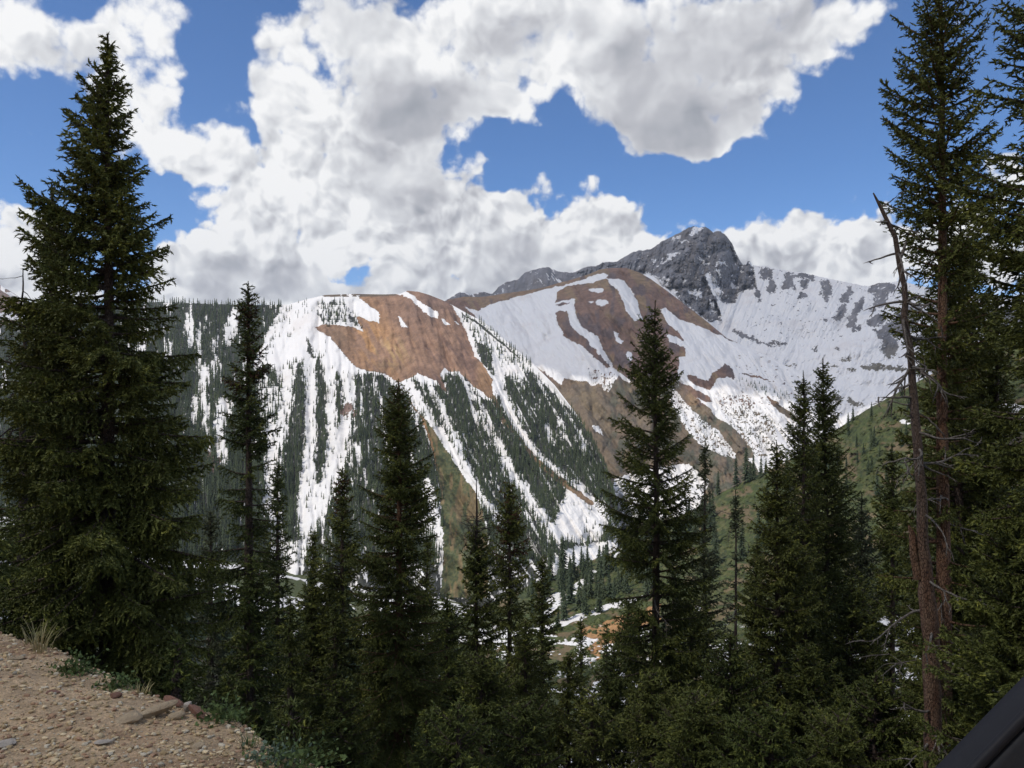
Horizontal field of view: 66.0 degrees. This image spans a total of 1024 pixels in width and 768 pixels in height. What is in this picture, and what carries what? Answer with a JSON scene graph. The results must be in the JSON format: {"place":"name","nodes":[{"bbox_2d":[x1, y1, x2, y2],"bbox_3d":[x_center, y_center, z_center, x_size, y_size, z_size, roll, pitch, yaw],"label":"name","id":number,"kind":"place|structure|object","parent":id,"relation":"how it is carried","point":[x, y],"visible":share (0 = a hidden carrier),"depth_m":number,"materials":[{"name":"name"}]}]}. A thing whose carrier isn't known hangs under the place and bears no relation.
{"place":"outdoors","nodes":[
{"label":"outdoors","id":0,"kind":"place"},
{"bbox_2d":[0,285,24,321],"bbox_3d":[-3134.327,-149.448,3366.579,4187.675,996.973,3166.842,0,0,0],"label":"mountain","id":1,"kind":"structure","parent":0,"point":[5,292],"depth_m":2946.05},
{"bbox_2d":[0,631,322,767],"bbox_3d":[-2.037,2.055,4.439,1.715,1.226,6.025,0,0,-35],"label":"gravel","id":2,"kind":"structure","parent":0,"point":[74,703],"depth_m":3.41,"materials":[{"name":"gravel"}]},
{"bbox_2d":[0,291,618,611],"bbox_3d":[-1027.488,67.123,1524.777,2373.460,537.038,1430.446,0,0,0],"label":"mountain","id":3,"kind":"structure","parent":0,"point":[420,336],"depth_m":1322.65,"materials":[{"name":"snow"}]},
{"bbox_2d":[0,295,789,564],"bbox_3d":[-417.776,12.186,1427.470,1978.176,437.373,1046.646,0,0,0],"label":"forest","id":4,"kind":"object","parent":3,"relation":"on","point":[209,484],"visible":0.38,"depth_m":1195.99,"materials":[{"name":"plant"}]},
{"bbox_2d":[0,517,668,767],"bbox_3d":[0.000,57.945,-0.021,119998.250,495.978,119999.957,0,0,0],"label":"ground","id":5,"kind":"structure","parent":0,"point":[297,580],"depth_m":3.53,"materials":[{"name":"soil"}]},
{"bbox_2d":[0,738,15,747],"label":"stone","id":6,"kind":"object","parent":5,"relation":"on","point":[7,742],"visible":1,"depth_m":3.26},
{"bbox_2d":[0,290,22,593],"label":"spruce","id":7,"kind":"object","parent":5,"relation":"on","point":[4,544],"visible":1,"depth_m":9.95,"materials":[{"name":"green plant"}]},
{"bbox_2d":[0,270,35,618],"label":"dead tree","id":8,"kind":"object","parent":5,"relation":"on","point":[22,472],"visible":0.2,"depth_m":15.96,"materials":[{"name":"brown wood"}]},
{"bbox_2d":[22,617,66,653],"bbox_3d":[-2.726,1.461,4.541,0.300,0.197,0.321,0,0,0],"label":"grass tuft","id":9,"kind":"object","parent":5,"relation":"on","point":[38,646],"visible":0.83,"depth_m":4.56,"materials":[{"name":"plant"}]},
{"bbox_2d":[0,338,98,636],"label":"spruce","id":10,"kind":"object","parent":5,"relation":"on","point":[3,533],"visible":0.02,"depth_m":16.67,"materials":[{"name":"green plant"}]},
{"bbox_2d":[0,179,101,654],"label":"spruce","id":11,"kind":"object","parent":5,"relation":"on","point":[5,621],"visible":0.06,"depth_m":13.96,"materials":[{"name":"green plant"}]},
{"bbox_2d":[38,647,108,678],"bbox_3d":[-2.329,1.485,4.218,0.345,0.190,0.316,0,0,0],"label":"plant","id":12,"kind":"object","parent":5,"relation":"on","point":[74,668],"visible":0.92,"depth_m":4.20,"materials":[{"name":"plant"}]},
{"bbox_2d":[94,739,113,744],"bbox_3d":[-1.699,1.490,3.276,0.076,0.021,0.064,-2,-3,-6],"label":"stone","id":13,"kind":"object","parent":5,"relation":"on","point":[102,742],"visible":1,"depth_m":3.26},
{"bbox_2d":[0,31,232,703],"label":"spruce","id":14,"kind":"object","parent":5,"relation":"on","point":[100,543],"visible":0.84,"depth_m":12.06,"materials":[{"name":"green plant"}]},
{"bbox_2d":[89,666,150,693],"bbox_3d":[-2.047,1.533,4.047,0.281,0.156,0.306,0,0,-41],"label":"plant","id":15,"kind":"object","parent":5,"relation":"on","point":[120,683],"visible":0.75,"depth_m":4.06,"materials":[{"name":"plant"}]},
{"bbox_2d":[115,710,142,723],"bbox_3d":[-1.719,1.501,3.539,0.112,0.031,0.089,-7,10,-20],"label":"stone","id":16,"kind":"object","parent":5,"relation":"on","point":[131,717],"visible":1,"depth_m":3.52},
{"bbox_2d":[140,699,177,717],"bbox_3d":[-1.649,1.513,3.638,0.209,0.048,0.069,-15,6,-35],"label":"stone","id":17,"kind":"object","parent":5,"relation":"on","point":[159,709],"visible":0.89,"depth_m":3.63,"materials":[{"name":"stone"}]},
{"bbox_2d":[164,695,183,707],"bbox_3d":[-1.650,1.545,3.831,0.138,0.038,0.047,10,-1,25],"label":"stone","id":18,"kind":"object","parent":5,"relation":"on","point":[169,697],"visible":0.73,"depth_m":3.83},
{"bbox_2d":[168,712,184,719],"bbox_3d":[-1.547,1.534,3.635,0.076,0.038,0.058,0,0,-32],"label":"stone","id":19,"kind":"object","parent":5,"relation":"on","point":[177,715],"visible":0.98,"depth_m":3.62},
{"bbox_2d":[158,635,203,701],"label":"spruce","id":20,"kind":"object","parent":5,"relation":"on","point":[179,676],"visible":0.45,"depth_m":10.46,"materials":[{"name":"green plant"}]},
{"bbox_2d":[168,572,200,663],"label":"distant spruce","id":21,"kind":"object","parent":5,"relation":"on","point":[193,660],"visible":0.04,"depth_m":76.35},
{"bbox_2d":[187,551,205,646],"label":"distant spruce","id":22,"kind":"object","parent":5,"relation":"on","point":[190,619],"visible":0.01,"depth_m":128.68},
{"bbox_2d":[188,704,207,718],"bbox_3d":[-1.460,1.543,3.685,0.186,0.035,0.049,14,12,34],"label":"stone","id":23,"kind":"object","parent":5,"relation":"on","point":[193,709],"visible":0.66,"depth_m":3.69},
{"bbox_2d":[185,509,242,711],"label":"spruce","id":24,"kind":"object","parent":5,"relation":"on","point":[210,676],"visible":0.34,"depth_m":29.89,"materials":[{"name":"green plant"}]},
{"bbox_2d":[204,585,234,662],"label":"distant spruce","id":25,"kind":"object","parent":5,"relation":"on","point":[220,638],"visible":0.06,"depth_m":109.98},
{"bbox_2d":[181,689,267,729],"bbox_3d":[-1.313,1.498,3.641,0.379,0.198,0.338,0,0,0],"label":"plant","id":26,"kind":"object","parent":5,"relation":"on","point":[235,714],"visible":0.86,"depth_m":3.64,"materials":[{"name":"plant"}]},
{"bbox_2d":[208,672,260,735],"bbox_3d":[-4.343,5.849,12.040,1.240,2.921,1.446,0,0,0],"label":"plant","id":27,"kind":"object","parent":5,"relation":"on","point":[229,688],"visible":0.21,"depth_m":12.00,"materials":[{"name":"green plant"}]},
{"bbox_2d":[194,281,292,716],"bbox_3d":[-6.465,3.669,19.032,2.199,12.357,2.302,0,0,0],"label":"spruce","id":28,"kind":"object","parent":5,"relation":"on","point":[249,527],"visible":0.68,"depth_m":18.88,"materials":[{"name":"green plant"}]},
{"bbox_2d":[237,726,264,750],"bbox_3d":[-1.101,1.516,3.362,0.150,0.082,0.164,0,0,-35],"label":"grass tuft","id":29,"kind":"object","parent":5,"relation":"on","point":[247,742],"visible":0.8,"depth_m":3.37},
{"bbox_2d":[208,554,305,756],"bbox_3d":[-5.768,6.694,16.978,2.590,6.087,2.798,0,0,-18],"label":"spruce","id":30,"kind":"object","parent":5,"relation":"on","point":[250,689],"visible":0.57,"depth_m":16.88,"materials":[{"name":"green plant"}]},
{"bbox_2d":[256,461,299,719],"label":"spruce","id":31,"kind":"object","parent":5,"relation":"on","point":[278,525],"visible":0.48,"depth_m":33.91,"materials":[{"name":"green plant"}]},
{"bbox_2d":[242,726,313,767],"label":"plant","id":32,"kind":"object","parent":5,"relation":"on","point":[271,756],"visible":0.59,"depth_m":3.22,"materials":[{"name":"plant"}]},
{"bbox_2d":[261,696,310,757],"bbox_3d":[-2.607,4.730,8.934,1.325,2.330,1.306,0,0,26],"label":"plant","id":33,"kind":"object","parent":5,"relation":"on","point":[292,722],"visible":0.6,"depth_m":8.95,"materials":[{"name":"green plant"}]},
{"bbox_2d":[233,715,355,767],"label":"plant","id":34,"kind":"object","parent":5,"relation":"on","point":[303,752],"visible":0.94,"depth_m":3.19,"materials":[{"name":"plant"}]},
{"bbox_2d":[267,594,328,761],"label":"spruce","id":35,"kind":"object","parent":5,"relation":"on","point":[292,666],"visible":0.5,"depth_m":21.93,"materials":[{"name":"green plant"}]},
{"bbox_2d":[265,579,348,759],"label":"spruce","id":36,"kind":"object","parent":5,"relation":"on","point":[312,642],"visible":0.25,"depth_m":26.76,"materials":[{"name":"green plant"}]},
{"bbox_2d":[284,530,331,714],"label":"spruce","id":37,"kind":"object","parent":5,"relation":"on","point":[313,549],"visible":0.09,"depth_m":35.89,"materials":[{"name":"green plant"}]},
{"bbox_2d":[295,604,370,766],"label":"spruce","id":38,"kind":"object","parent":5,"relation":"on","point":[319,695],"visible":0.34,"depth_m":22.89,"materials":[{"name":"green plant"}]},
{"bbox_2d":[296,674,381,767],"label":"spruce","id":39,"kind":"object","parent":5,"relation":"on","point":[342,689],"visible":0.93,"depth_m":15.86,"materials":[{"name":"green plant"}]},
{"bbox_2d":[295,467,387,749],"bbox_3d":[-5.675,8.902,27.374,3.841,12.232,3.845,0,0,-42],"label":"spruce","id":40,"kind":"object","parent":5,"relation":"on","point":[335,581],"visible":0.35,"depth_m":26.82,"materials":[{"name":"green plant"}]},
{"bbox_2d":[339,570,363,678],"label":"distant spruce","id":41,"kind":"object","parent":5,"relation":"on","point":[349,598],"visible":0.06,"depth_m":69.99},
{"bbox_2d":[344,378,454,767],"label":"spruce","id":42,"kind":"object","parent":5,"relation":"on","point":[403,685],"visible":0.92,"depth_m":21.61,"materials":[{"name":"green plant"}]},
{"bbox_2d":[404,705,451,767],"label":"spruce","id":43,"kind":"object","parent":5,"relation":"on","point":[423,725],"visible":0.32,"depth_m":16.96,"materials":[{"name":"green plant"}]},
{"bbox_2d":[404,538,456,724],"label":"spruce","id":44,"kind":"object","parent":5,"relation":"on","point":[427,573],"visible":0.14,"depth_m":35.92,"materials":[{"name":"green plant"}]},
{"bbox_2d":[405,593,492,757],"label":"spruce","id":45,"kind":"object","parent":5,"relation":"on","point":[450,664],"visible":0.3,"depth_m":24.85,"materials":[{"name":"green plant"}]},
{"bbox_2d":[406,697,497,767],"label":"spruce","id":46,"kind":"object","parent":5,"relation":"on","point":[450,745],"visible":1,"depth_m":14.11,"materials":[{"name":"green plant"}]},
{"bbox_2d":[438,479,508,763],"bbox_3d":[-1.306,9.960,26.957,4.198,13.415,4.064,0,0,0],"label":"spruce","id":47,"kind":"object","parent":5,"relation":"on","point":[476,574],"visible":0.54,"depth_m":26.84,"materials":[{"name":"green plant"}]},
{"bbox_2d":[451,648,530,767],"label":"spruce","id":48,"kind":"object","parent":5,"relation":"on","point":[479,684],"visible":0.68,"depth_m":18.91,"materials":[{"name":"green plant"}]},
{"bbox_2d":[487,479,544,751],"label":"spruce","id":49,"kind":"object","parent":5,"relation":"on","point":[513,535],"visible":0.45,"depth_m":28.92,"materials":[{"name":"green plant"}]},
{"bbox_2d":[488,616,568,766],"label":"spruce","id":50,"kind":"object","parent":5,"relation":"on","point":[525,657],"visible":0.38,"depth_m":24.98,"materials":[{"name":"green plant"}]},
{"bbox_2d":[485,690,578,767],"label":"spruce","id":51,"kind":"object","parent":5,"relation":"on","point":[529,717],"visible":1,"depth_m":14.95,"materials":[{"name":"green plant"}]},
{"bbox_2d":[517,556,570,765],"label":"spruce","id":52,"kind":"object","parent":5,"relation":"on","point":[549,672],"visible":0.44,"depth_m":31.84,"materials":[{"name":"green plant"}]},
{"bbox_2d":[539,652,608,767],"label":"spruce","id":53,"kind":"object","parent":5,"relation":"on","point":[567,687],"visible":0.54,"depth_m":26.80,"materials":[{"name":"green plant"}]},
{"bbox_2d":[570,617,595,762],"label":"spruce","id":54,"kind":"object","parent":5,"relation":"on","point":[581,654],"visible":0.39,"depth_m":45.98,"materials":[{"name":"green plant"}]},
{"bbox_2d":[559,687,624,767],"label":"spruce","id":55,"kind":"object","parent":5,"relation":"on","point":[593,715],"visible":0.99,"depth_m":15.92,"materials":[{"name":"green plant"}]},
{"bbox_2d":[595,623,612,767],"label":"spruce","id":56,"kind":"object","parent":5,"relation":"on","point":[604,645],"visible":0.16,"depth_m":47.97,"materials":[{"name":"green plant"}]},
{"bbox_2d":[582,645,641,767],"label":"spruce","id":57,"kind":"object","parent":5,"relation":"on","point":[613,700],"visible":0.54,"depth_m":27.89,"materials":[{"name":"green plant"}]},
{"bbox_2d":[603,596,644,767],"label":"spruce","id":58,"kind":"object","parent":5,"relation":"on","point":[623,653],"visible":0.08,"depth_m":29.91,"materials":[{"name":"green plant"}]},
{"bbox_2d":[592,300,715,767],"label":"spruce","id":59,"kind":"object","parent":5,"relation":"on","point":[655,407],"visible":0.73,"depth_m":21.71,"materials":[{"name":"green plant"}]},
{"bbox_2d":[617,668,701,767],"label":"spruce","id":60,"kind":"object","parent":5,"relation":"on","point":[640,724],"visible":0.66,"depth_m":16.92,"materials":[{"name":"green plant"}]},
{"bbox_2d":[659,561,683,662],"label":"spruce","id":61,"kind":"object","parent":5,"relation":"on","point":[676,574],"visible":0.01,"depth_m":42.04,"materials":[{"name":"green plant"}]},
{"bbox_2d":[643,594,724,767],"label":"spruce","id":62,"kind":"object","parent":5,"relation":"on","point":[701,628],"visible":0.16,"depth_m":25.73,"materials":[{"name":"green plant"}]},
{"bbox_2d":[647,679,731,767],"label":"spruce","id":63,"kind":"object","parent":5,"relation":"on","point":[694,725],"visible":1,"depth_m":13.91,"materials":[{"name":"green plant"}]},
{"bbox_2d":[686,440,736,708],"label":"spruce","id":64,"kind":"object","parent":5,"relation":"on","point":[705,565],"visible":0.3,"depth_m":32.87,"materials":[{"name":"green plant"}]},
{"bbox_2d":[680,629,777,767],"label":"spruce","id":65,"kind":"object","parent":5,"relation":"on","point":[732,678],"visible":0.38,"depth_m":17.89,"materials":[{"name":"green plant"}]},
{"bbox_2d":[715,490,750,698],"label":"spruce","id":66,"kind":"object","parent":5,"relation":"on","point":[735,514],"visible":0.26,"depth_m":35.97,"materials":[{"name":"green plant"}]},
{"bbox_2d":[734,537,774,716],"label":"spruce","id":67,"kind":"object","parent":5,"relation":"on","point":[752,562],"visible":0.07,"depth_m":29.93,"materials":[{"name":"green plant"}]},
{"bbox_2d":[701,700,849,767],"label":"spruce","id":68,"kind":"object","parent":5,"relation":"on","point":[761,749],"visible":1,"depth_m":12.89,"materials":[{"name":"green plant"}]},
{"bbox_2d":[724,440,827,767],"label":"spruce","id":69,"kind":"object","parent":5,"relation":"on","point":[777,534],"visible":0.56,"depth_m":20.81,"materials":[{"name":"green plant"}]},
{"bbox_2d":[754,370,839,715],"bbox_3d":[9.162,9.831,25.058,2.801,20.583,2.625,0,0,39],"label":"spruce","id":70,"kind":"object","parent":5,"relation":"on","point":[798,433],"visible":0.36,"depth_m":24.93,"materials":[{"name":"green plant"}]},
{"bbox_2d":[772,638,847,767],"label":"spruce","id":71,"kind":"object","parent":5,"relation":"on","point":[805,671],"visible":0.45,"depth_m":19.84,"materials":[{"name":"green plant"}]},
{"bbox_2d":[795,358,868,696],"bbox_3d":[10.663,10.395,26.963,3.021,22.665,2.976,0,0,0],"label":"spruce","id":72,"kind":"object","parent":5,"relation":"on","point":[839,529],"visible":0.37,"depth_m":26.71,"materials":[{"name":"green plant"}]},
{"bbox_2d":[797,700,880,767],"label":"spruce","id":73,"kind":"object","parent":5,"relation":"on","point":[847,754],"visible":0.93,"depth_m":12.96,"materials":[{"name":"green plant"}]},
{"bbox_2d":[789,571,894,758],"bbox_3d":[9.601,11.795,22.058,4.142,13.216,3.866,0,0,-34],"label":"spruce","id":74,"kind":"object","parent":5,"relation":"on","point":[849,611],"visible":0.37,"depth_m":21.84,"materials":[{"name":"green plant"}]},
{"bbox_2d":[804,666,922,767],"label":"spruce","id":75,"kind":"object","parent":5,"relation":"on","point":[890,728],"visible":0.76,"depth_m":14.91,"materials":[{"name":"green plant"}]},
{"bbox_2d":[840,493,897,706],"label":"spruce","id":76,"kind":"object","parent":5,"relation":"on","point":[864,553],"visible":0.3,"depth_m":30.86,"materials":[{"name":"green plant"}]},
{"bbox_2d":[845,443,921,747],"bbox_3d":[11.607,11.082,24.092,3.840,18.606,3.914,0,0,0],"label":"spruce","id":77,"kind":"object","parent":5,"relation":"on","point":[893,599],"visible":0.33,"depth_m":23.97,"materials":[{"name":"green plant"}]},
{"bbox_2d":[846,190,999,767],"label":"dead tree","id":78,"kind":"object","parent":5,"relation":"on","point":[920,559],"visible":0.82,"depth_m":12.22,"materials":[{"name":"wood"}]},
{"bbox_2d":[857,0,1012,767],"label":"spruce","id":79,"kind":"object","parent":5,"relation":"on","point":[941,167],"visible":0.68,"depth_m":13.39,"materials":[{"name":"green plant"}]},
{"bbox_2d":[882,225,1014,767],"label":"spruce","id":80,"kind":"object","parent":5,"relation":"on","point":[957,492],"visible":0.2,"depth_m":14.87,"materials":[{"name":"green plant"}]},
{"bbox_2d":[904,623,1007,767],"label":"spruce","id":81,"kind":"object","parent":5,"relation":"on","point":[962,736],"visible":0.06,"depth_m":13.45,"materials":[{"name":"green plant"}]},
{"bbox_2d":[898,488,1023,767],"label":"spruce","id":82,"kind":"object","parent":5,"relation":"on","point":[977,690],"visible":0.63,"depth_m":10.90,"materials":[{"name":"green plant"}]},
{"bbox_2d":[898,380,1023,767],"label":"spruce","id":83,"kind":"object","parent":5,"relation":"on","point":[915,680],"visible":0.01,"depth_m":17.48,"materials":[{"name":"green plant"}]},
{"bbox_2d":[930,298,1023,671],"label":"spruce","id":84,"kind":"object","parent":5,"relation":"on","point":[999,384],"visible":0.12,"depth_m":14.89,"materials":[{"name":"green plant"}]},
{"bbox_2d":[935,0,1023,752],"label":"spruce","id":85,"kind":"object","parent":5,"relation":"on","point":[1004,464],"visible":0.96,"depth_m":10.62,"materials":[{"name":"green plant"}]},
{"bbox_2d":[935,676,1023,767],"bbox_3d":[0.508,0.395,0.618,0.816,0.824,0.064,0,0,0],"label":"car","id":86,"kind":"object","parent":5,"relation":"on","point":[993,737],"visible":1,"depth_m":0.61,"materials":[{"name":"black metal"}]},
{"bbox_2d":[0,0,1023,304],"label":"sky","id":87,"kind":"structure","parent":0,"point":[296,150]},
{"bbox_2d":[445,268,842,528],"bbox_3d":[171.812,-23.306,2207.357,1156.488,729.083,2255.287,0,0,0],"label":"mountain","id":88,"kind":"structure","parent":0,"point":[568,336],"depth_m":1846.22,"materials":[{"name":"snow"}]},
{"bbox_2d":[446,226,1023,426],"bbox_3d":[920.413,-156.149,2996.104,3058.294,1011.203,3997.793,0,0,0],"label":"rocky mountain","id":89,"kind":"structure","parent":0,"point":[799,322],"depth_m":2489.09,"materials":[{"name":"snow"}]},
{"bbox_2d":[486,348,1023,716],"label":"hillside","id":90,"kind":"structure","parent":0,"point":[726,498],"depth_m":447.61,"materials":[{"name":"plant"}]},
{"bbox_2d":[547,549,556,579],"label":"distant spruce","id":91,"kind":"object","parent":90,"relation":"on","point":[550,563],"visible":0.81,"depth_m":560.89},
{"bbox_2d":[553,537,568,578],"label":"distant spruce","id":92,"kind":"object","parent":90,"relation":"on","point":[563,556],"visible":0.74,"depth_m":552.87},
{"bbox_2d":[556,559,566,591],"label":"distant spruce","id":93,"kind":"object","parent":90,"relation":"on","point":[560,576],"visible":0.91,"depth_m":527.74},
{"bbox_2d":[560,591,571,619],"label":"distant spruce","id":94,"kind":"object","parent":90,"relation":"on","point":[564,613],"visible":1,"depth_m":457.63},
{"bbox_2d":[565,564,575,603],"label":"distant spruce","id":95,"kind":"object","parent":90,"relation":"on","point":[570,596],"visible":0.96,"depth_m":496.31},
{"bbox_2d":[571,547,579,578],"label":"distant spruce","id":96,"kind":"object","parent":90,"relation":"on","point":[574,567],"visible":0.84,"depth_m":550.55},
{"bbox_2d":[572,577,582,609],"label":"distant spruce","id":97,"kind":"object","parent":90,"relation":"on","point":[578,602],"visible":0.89,"depth_m":476.07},
{"bbox_2d":[579,584,587,613],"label":"distant spruce","id":98,"kind":"object","parent":90,"relation":"on","point":[584,609],"visible":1,"depth_m":464.75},
{"bbox_2d":[585,568,594,596],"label":"distant spruce","id":99,"kind":"object","parent":90,"relation":"on","point":[589,588],"visible":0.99,"depth_m":500.49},
{"bbox_2d":[593,545,602,575],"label":"distant spruce","id":100,"kind":"object","parent":90,"relation":"on","point":[598,560],"visible":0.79,"depth_m":543.86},
{"bbox_2d":[594,562,605,592],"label":"distant spruce","id":101,"kind":"object","parent":90,"relation":"on","point":[600,575],"visible":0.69,"depth_m":507.50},
{"bbox_2d":[602,544,612,573],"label":"distant spruce","id":102,"kind":"object","parent":90,"relation":"on","point":[607,566],"visible":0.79,"depth_m":552.17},
{"bbox_2d":[605,571,612,596],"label":"distant spruce","id":103,"kind":"object","parent":90,"relation":"on","point":[609,590],"visible":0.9,"depth_m":492.60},
{"bbox_2d":[619,570,630,592],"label":"distant spruce","id":104,"kind":"object","parent":90,"relation":"on","point":[625,587],"visible":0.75,"depth_m":492.02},
{"bbox_2d":[642,571,651,598],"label":"distant spruce","id":105,"kind":"object","parent":90,"relation":"on","point":[646,587],"visible":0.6,"depth_m":471.04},
{"bbox_2d":[709,530,723,566],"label":"distant spruce","id":106,"kind":"object","parent":90,"relation":"on","point":[715,544],"visible":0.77,"depth_m":468.19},
{"bbox_2d":[731,455,741,485],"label":"distant spruce","id":107,"kind":"object","parent":90,"relation":"on","point":[735,480],"visible":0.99,"depth_m":601.92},
{"bbox_2d":[737,524,746,560],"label":"distant spruce","id":108,"kind":"object","parent":90,"relation":"on","point":[740,547],"visible":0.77,"depth_m":451.22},
{"bbox_2d":[740,448,749,481],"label":"distant spruce","id":109,"kind":"object","parent":90,"relation":"on","point":[745,465],"visible":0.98,"depth_m":595.83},
{"bbox_2d":[750,455,757,478],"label":"distant spruce","id":110,"kind":"object","parent":90,"relation":"on","point":[753,466],"visible":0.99,"depth_m":589.39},
{"bbox_2d":[532,345,1023,692],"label":"scrub","id":111,"kind":"object","parent":90,"relation":"on","point":[598,620],"visible":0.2,"depth_m":443.37,"materials":[{"name":"plant"}]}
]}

